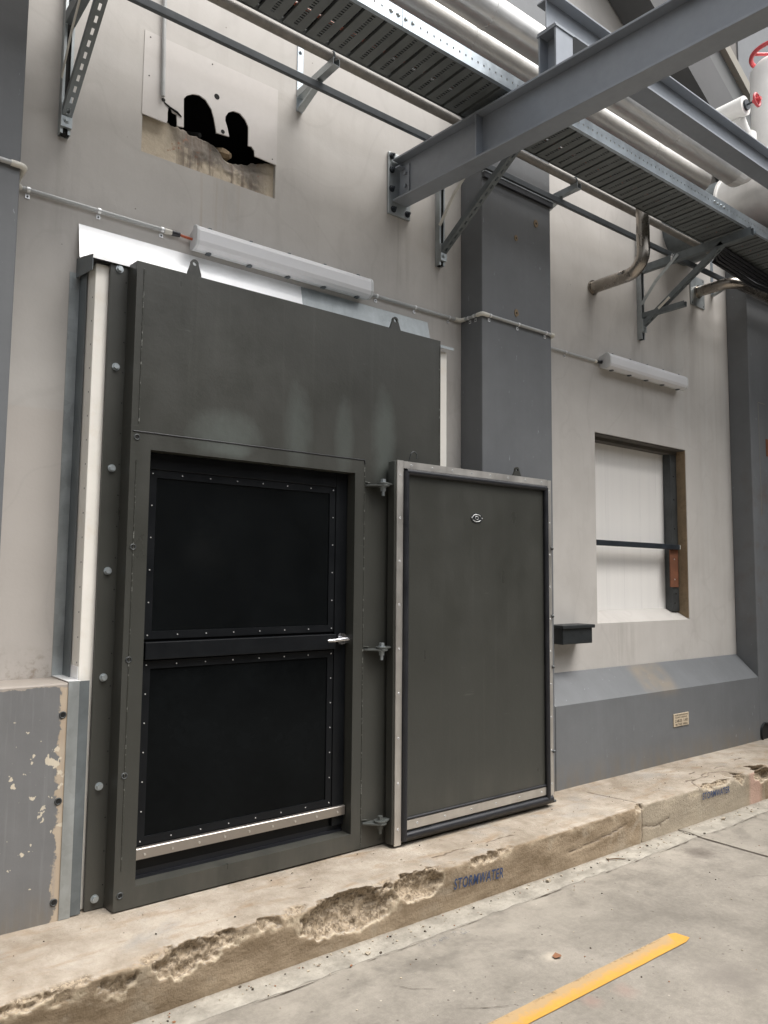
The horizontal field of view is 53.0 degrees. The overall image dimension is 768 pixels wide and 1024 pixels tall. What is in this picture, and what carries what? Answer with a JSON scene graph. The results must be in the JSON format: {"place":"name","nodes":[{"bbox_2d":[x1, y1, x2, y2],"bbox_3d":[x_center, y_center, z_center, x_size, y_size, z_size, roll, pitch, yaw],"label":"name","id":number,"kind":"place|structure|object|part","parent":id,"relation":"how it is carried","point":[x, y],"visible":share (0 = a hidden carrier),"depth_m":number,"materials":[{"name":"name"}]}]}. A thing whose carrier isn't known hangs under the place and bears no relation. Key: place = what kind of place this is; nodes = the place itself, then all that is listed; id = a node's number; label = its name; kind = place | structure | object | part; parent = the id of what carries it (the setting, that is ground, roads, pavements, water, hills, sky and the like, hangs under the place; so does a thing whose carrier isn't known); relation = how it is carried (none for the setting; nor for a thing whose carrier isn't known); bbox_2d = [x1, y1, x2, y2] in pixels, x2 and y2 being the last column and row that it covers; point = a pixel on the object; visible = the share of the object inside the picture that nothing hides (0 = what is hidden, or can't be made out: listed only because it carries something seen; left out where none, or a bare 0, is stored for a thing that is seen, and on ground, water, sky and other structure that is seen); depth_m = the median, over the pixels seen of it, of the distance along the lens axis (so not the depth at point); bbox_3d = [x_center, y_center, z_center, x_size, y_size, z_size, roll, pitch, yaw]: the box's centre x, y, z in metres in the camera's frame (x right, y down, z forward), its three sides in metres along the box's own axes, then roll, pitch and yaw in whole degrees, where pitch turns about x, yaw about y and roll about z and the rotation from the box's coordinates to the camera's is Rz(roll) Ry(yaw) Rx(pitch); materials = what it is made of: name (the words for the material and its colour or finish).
{"place":"outdoors","nodes":[
{"label":"outdoors","id":0,"kind":"place"},
{"bbox_2d":[193,811,767,1023],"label":"road","id":1,"kind":"structure","parent":0,"point":[712,975],"depth_m":3.26,"materials":[{"name":"concrete"}]},
{"bbox_2d":[0,738,767,1023],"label":"kerb platform","id":2,"kind":"structure","parent":1,"relation":"on","point":[100,966],"depth_m":3.40,"materials":[{"name":"concrete"}]},
{"bbox_2d":[71,263,446,909],"bbox_3d":[-0.514,0.339,3.956,2.079,2.722,0.204,4,-6,-38],"label":"insulated panel","id":3,"kind":"object","parent":2,"relation":"on","point":[83,621],"visible":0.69,"depth_m":3.30,"materials":[{"name":"metal"}]},
{"bbox_2d":[83,259,555,912],"bbox_3d":[-0.075,0.301,4.040,2.756,2.824,0.212,4,-6,-38],"label":"steel door unit","id":4,"kind":"structure","parent":2,"relation":"on","point":[323,615],"depth_m":3.78,"materials":[{"name":"green paint"}]},
{"bbox_3d":[-0.615,0.659,3.638,1.096,1.788,0.118,4,-6,-38],"label":"inner door","id":5,"kind":"part","parent":4,"relation":"part of","materials":[{"name":"metal"}]},
{"bbox_3d":[0.542,0.722,4.410,1.280,2.050,0.082,4,-6,-38],"label":"outer door","id":6,"kind":"part","parent":4,"relation":"part of","materials":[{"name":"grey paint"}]},
{"bbox_2d":[0,0,767,934],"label":"industrial building","id":7,"kind":"structure","parent":2,"relation":"on","point":[660,536],"depth_m":4.93,"materials":[{"name":"beige paint"}]},
{"bbox_2d":[51,272,87,676],"bbox_3d":[-1.378,-0.191,3.379,0.048,1.802,0.104,4,-6,-38],"label":"galvanised angle","id":8,"kind":"object","parent":7,"relation":"attached to","point":[65,567],"visible":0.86,"depth_m":3.40,"materials":[{"name":"metal"}]},
{"bbox_2d":[52,665,89,920],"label":"corner trim","id":9,"kind":"structure","parent":7,"relation":"attached to","point":[73,805],"depth_m":3.13,"materials":[{"name":"metal"}]},
{"bbox_2d":[57,0,107,139],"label":"strut bracket","id":10,"kind":"object","parent":7,"relation":"attached to","point":[73,10],"visible":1,"depth_m":3.42,"materials":[{"name":"metal"}]},
{"bbox_2d":[0,156,192,239],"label":"wall conduit","id":11,"kind":"object","parent":7,"relation":"attached to","point":[22,167],"depth_m":3.51,"materials":[{"name":"grey plastic"}]},
{"bbox_2d":[161,0,166,96],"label":"drop conduit","id":12,"kind":"object","parent":7,"relation":"attached to","point":[163,54],"visible":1,"depth_m":3.81,"materials":[{"name":"grey plastic"}]},
{"bbox_2d":[142,30,277,164],"bbox_3d":[-0.880,-2.130,3.991,0.750,0.434,0.014,4,-6,-38],"label":"cement sheet","id":13,"kind":"object","parent":7,"relation":"attached to","point":[222,91],"visible":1,"depth_m":3.98,"materials":[{"name":"white concrete"}]},
{"bbox_2d":[76,224,453,350],"bbox_3d":[-0.490,-1.116,4.067,2.123,0.291,0.240,4,-6,-38],"label":"flashing hood","id":14,"kind":"object","parent":7,"relation":"attached to","point":[101,246],"visible":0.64,"depth_m":3.94,"materials":[{"name":"metal"}]},
{"bbox_2d":[190,224,373,299],"bbox_3d":[-0.519,-1.323,4.143,1.088,0.133,0.110,4,-6,-38],"label":"batten light","id":15,"kind":"object","parent":7,"relation":"attached to","point":[219,245],"visible":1,"depth_m":4.06,"materials":[{"name":"grey plastic"}]},
{"bbox_2d":[296,47,339,112],"bbox_3d":[-0.361,-2.450,4.195,0.041,0.396,0.366,4,-6,-38],"label":"pipe bracket","id":16,"kind":"object","parent":7,"relation":"attached to","point":[306,94],"visible":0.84,"depth_m":4.25,"materials":[{"name":"metal"}]},
{"bbox_2d":[128,0,747,294],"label":"steel channel","id":17,"kind":"object","parent":7,"relation":"attached to","point":[204,31],"visible":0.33,"depth_m":4.23,"materials":[{"name":"grey metal"}]},
{"bbox_2d":[435,151,519,267],"bbox_3d":[0.638,-2.007,4.578,0.054,0.835,0.947,4,-6,-38],"label":"strut bracket","id":18,"kind":"object","parent":7,"relation":"attached to","point":[443,245],"visible":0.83,"depth_m":4.79,"materials":[{"name":"metal"}]},
{"bbox_2d":[236,0,767,273],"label":"cable tray","id":19,"kind":"object","parent":18,"relation":"on","point":[402,21],"visible":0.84,"depth_m":4.14,"materials":[{"name":"metal"}]},
{"bbox_2d":[258,0,767,271],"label":"cable bundle","id":20,"kind":"object","parent":19,"relation":"in","point":[455,86],"visible":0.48,"depth_m":3.92,"materials":[{"name":"black rubber"}]},
{"bbox_2d":[712,247,767,293],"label":"cable loop","id":21,"kind":"object","parent":19,"relation":"hanging from","point":[729,261],"visible":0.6,"depth_m":6.30,"materials":[{"name":"black rubber"}]},
{"bbox_2d":[372,293,602,363],"bbox_3d":[0.827,-1.213,5.127,2.270,0.056,0.221,4,-6,-38],"label":"wall conduit","id":22,"kind":"object","parent":7,"relation":"attached to","point":[464,319],"depth_m":4.93,"materials":[{"name":"grey plastic"}]},
{"bbox_2d":[550,177,580,210],"bbox_3d":[1.230,-2.327,5.442,0.041,0.396,0.366,4,-6,-38],"label":"pipe bracket","id":23,"kind":"object","parent":7,"relation":"attached to","point":[569,190],"visible":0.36,"depth_m":5.35,"materials":[{"name":"metal"}]},
{"bbox_2d":[207,0,708,253],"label":"service pipe","id":24,"kind":"object","parent":23,"relation":"attached to","point":[259,20],"visible":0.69,"depth_m":4.33,"materials":[{"name":"metal"}]},
{"bbox_2d":[554,623,594,644],"bbox_3d":[1.307,0.852,5.385,0.356,0.130,0.150,4,-6,-38],"label":"cable box","id":25,"kind":"object","parent":7,"relation":"attached to","point":[574,633],"visible":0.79,"depth_m":5.31,"materials":[{"name":"black paint"}]},
{"bbox_2d":[387,0,767,221],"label":"steel beam","id":26,"kind":"structure","parent":7,"relation":"attached to","point":[564,88],"depth_m":3.84,"materials":[{"name":"grey metal"}]},
{"bbox_2d":[537,0,767,188],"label":"beam","id":27,"kind":"structure","parent":26,"relation":"on","point":[670,100],"depth_m":4.75,"materials":[{"name":"grey metal"}]},
{"bbox_2d":[588,209,649,294],"bbox_3d":[1.760,-2.236,5.771,0.114,1.111,0.493,4,-6,-38],"label":"bent pipe","id":28,"kind":"object","parent":7,"relation":"attached to","point":[635,269],"visible":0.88,"depth_m":5.58,"materials":[{"name":"silver metal"}]},
{"bbox_2d":[595,433,688,623],"bbox_3d":[2.028,0.160,6.224,1.310,1.500,0.179,4,-6,-38],"label":"window","id":29,"kind":"structure","parent":7,"relation":"in","point":[640,487],"depth_m":6.37,"materials":[{"name":"beige paint"}]},
{"bbox_2d":[599,352,687,390],"bbox_3d":[2.105,-1.120,6.199,1.088,0.133,0.110,4,-6,-38],"label":"batten light","id":30,"kind":"object","parent":7,"relation":"attached to","point":[632,368],"visible":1,"depth_m":6.11,"materials":[{"name":"grey plastic"}]},
{"bbox_2d":[609,0,750,181],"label":"raking gallery","id":31,"kind":"object","parent":7,"relation":"attached to","point":[718,79],"depth_m":6.70,"materials":[{"name":"grey metal"}]},
{"bbox_2d":[673,712,688,726],"bbox_3d":[2.295,1.602,5.947,0.212,0.096,0.007,4,-6,-38],"label":"warning plaque","id":32,"kind":"object","parent":7,"relation":"attached to","point":[680,719],"visible":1,"depth_m":5.94,"materials":[{"name":"beige plastic"}]},
{"bbox_2d":[636,227,753,340],"bbox_3d":[2.359,-1.858,5.926,0.087,0.865,0.947,4,-6,-38],"label":"strut bracket","id":33,"kind":"object","parent":7,"relation":"attached to","point":[714,248],"visible":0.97,"depth_m":6.03,"materials":[{"name":"metal"}]},
{"bbox_2d":[661,179,767,265],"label":"duct","id":34,"kind":"object","parent":7,"relation":"attached to","point":[749,199],"visible":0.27,"depth_m":6.07,"materials":[{"name":"metal"}]},
{"bbox_2d":[374,0,711,193],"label":"clad pipe","id":35,"kind":"object","parent":34,"relation":"attached to","point":[450,24],"visible":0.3,"depth_m":4.58,"materials":[{"name":"silver metal"}]},
{"bbox_2d":[716,41,767,147],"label":"valve pipework","id":36,"kind":"object","parent":34,"relation":"on","point":[736,111],"visible":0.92,"depth_m":6.22,"materials":[{"name":"metal"}]},
{"bbox_2d":[435,0,756,186],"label":"clad pipe","id":37,"kind":"object","parent":36,"relation":"attached to","point":[510,25],"visible":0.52,"depth_m":4.53,"materials":[{"name":"silver metal"}]},
{"bbox_2d":[710,260,734,296],"bbox_3d":[3.119,-2.180,6.923,0.041,0.396,0.366,4,-6,-38],"label":"pipe bracket","id":38,"kind":"object","parent":7,"relation":"attached to","point":[715,293],"visible":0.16,"depth_m":7.04,"materials":[{"name":"metal"}]},
{"bbox_2d":[690,277,767,309],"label":"bent pipe","id":39,"kind":"object","parent":7,"relation":"attached to","point":[699,289],"visible":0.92,"depth_m":6.79,"materials":[{"name":"silver metal"}]},
{"bbox_2d":[454,868,502,889],"bbox_3d":[0.475,1.817,3.820,0.344,0.071,0.006,4,-6,-38],"label":"stencil lettering","id":40,"kind":"object","parent":2,"relation":"attached to","point":[476,878],"visible":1,"depth_m":3.81,"materials":[{"name":"blue paint"}]},
{"bbox_2d":[703,786,729,799],"bbox_3d":[2.265,1.913,5.245,0.355,0.049,0.001,4,-6,-38],"label":"stencil lettering","id":41,"kind":"object","parent":2,"relation":"attached to","point":[715,792],"visible":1,"depth_m":5.24,"materials":[{"name":"blue paint"}]},
{"bbox_2d":[132,799,767,1023],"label":"gutter","id":42,"kind":"object","parent":1,"relation":"on","point":[209,1006],"visible":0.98,"depth_m":3.50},
{"bbox_2d":[13,753,765,1022],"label":"grit","id":43,"kind":"object","parent":42,"relation":"on","point":[547,880],"visible":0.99,"depth_m":3.47,"materials":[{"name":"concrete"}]},
{"bbox_2d":[205,815,757,1020],"bbox_3d":[1.065,1.970,4.113,8.978,0.001,0.027,4,-6,-38],"label":"gutter joint","id":44,"kind":"object","parent":1,"relation":"on","point":[453,929],"visible":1,"depth_m":3.48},
{"bbox_2d":[553,952,560,957],"bbox_3d":[0.737,1.890,3.282,0.039,0.008,0.039,0,-5,8],"label":"dead leaf","id":45,"kind":"object","parent":1,"relation":"on","point":[556,955],"visible":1,"depth_m":3.28,"materials":[{"name":"brown plant"}]},
{"bbox_2d":[488,933,689,1023],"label":"yellow line","id":46,"kind":"object","parent":1,"relation":"on","point":[530,1012],"visible":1,"depth_m":3.07,"materials":[{"name":"paint"}]},
{"bbox_2d":[678,829,767,856],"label":"slab joint","id":47,"kind":"object","parent":1,"relation":"on","point":[723,843],"visible":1,"depth_m":4.72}
]}

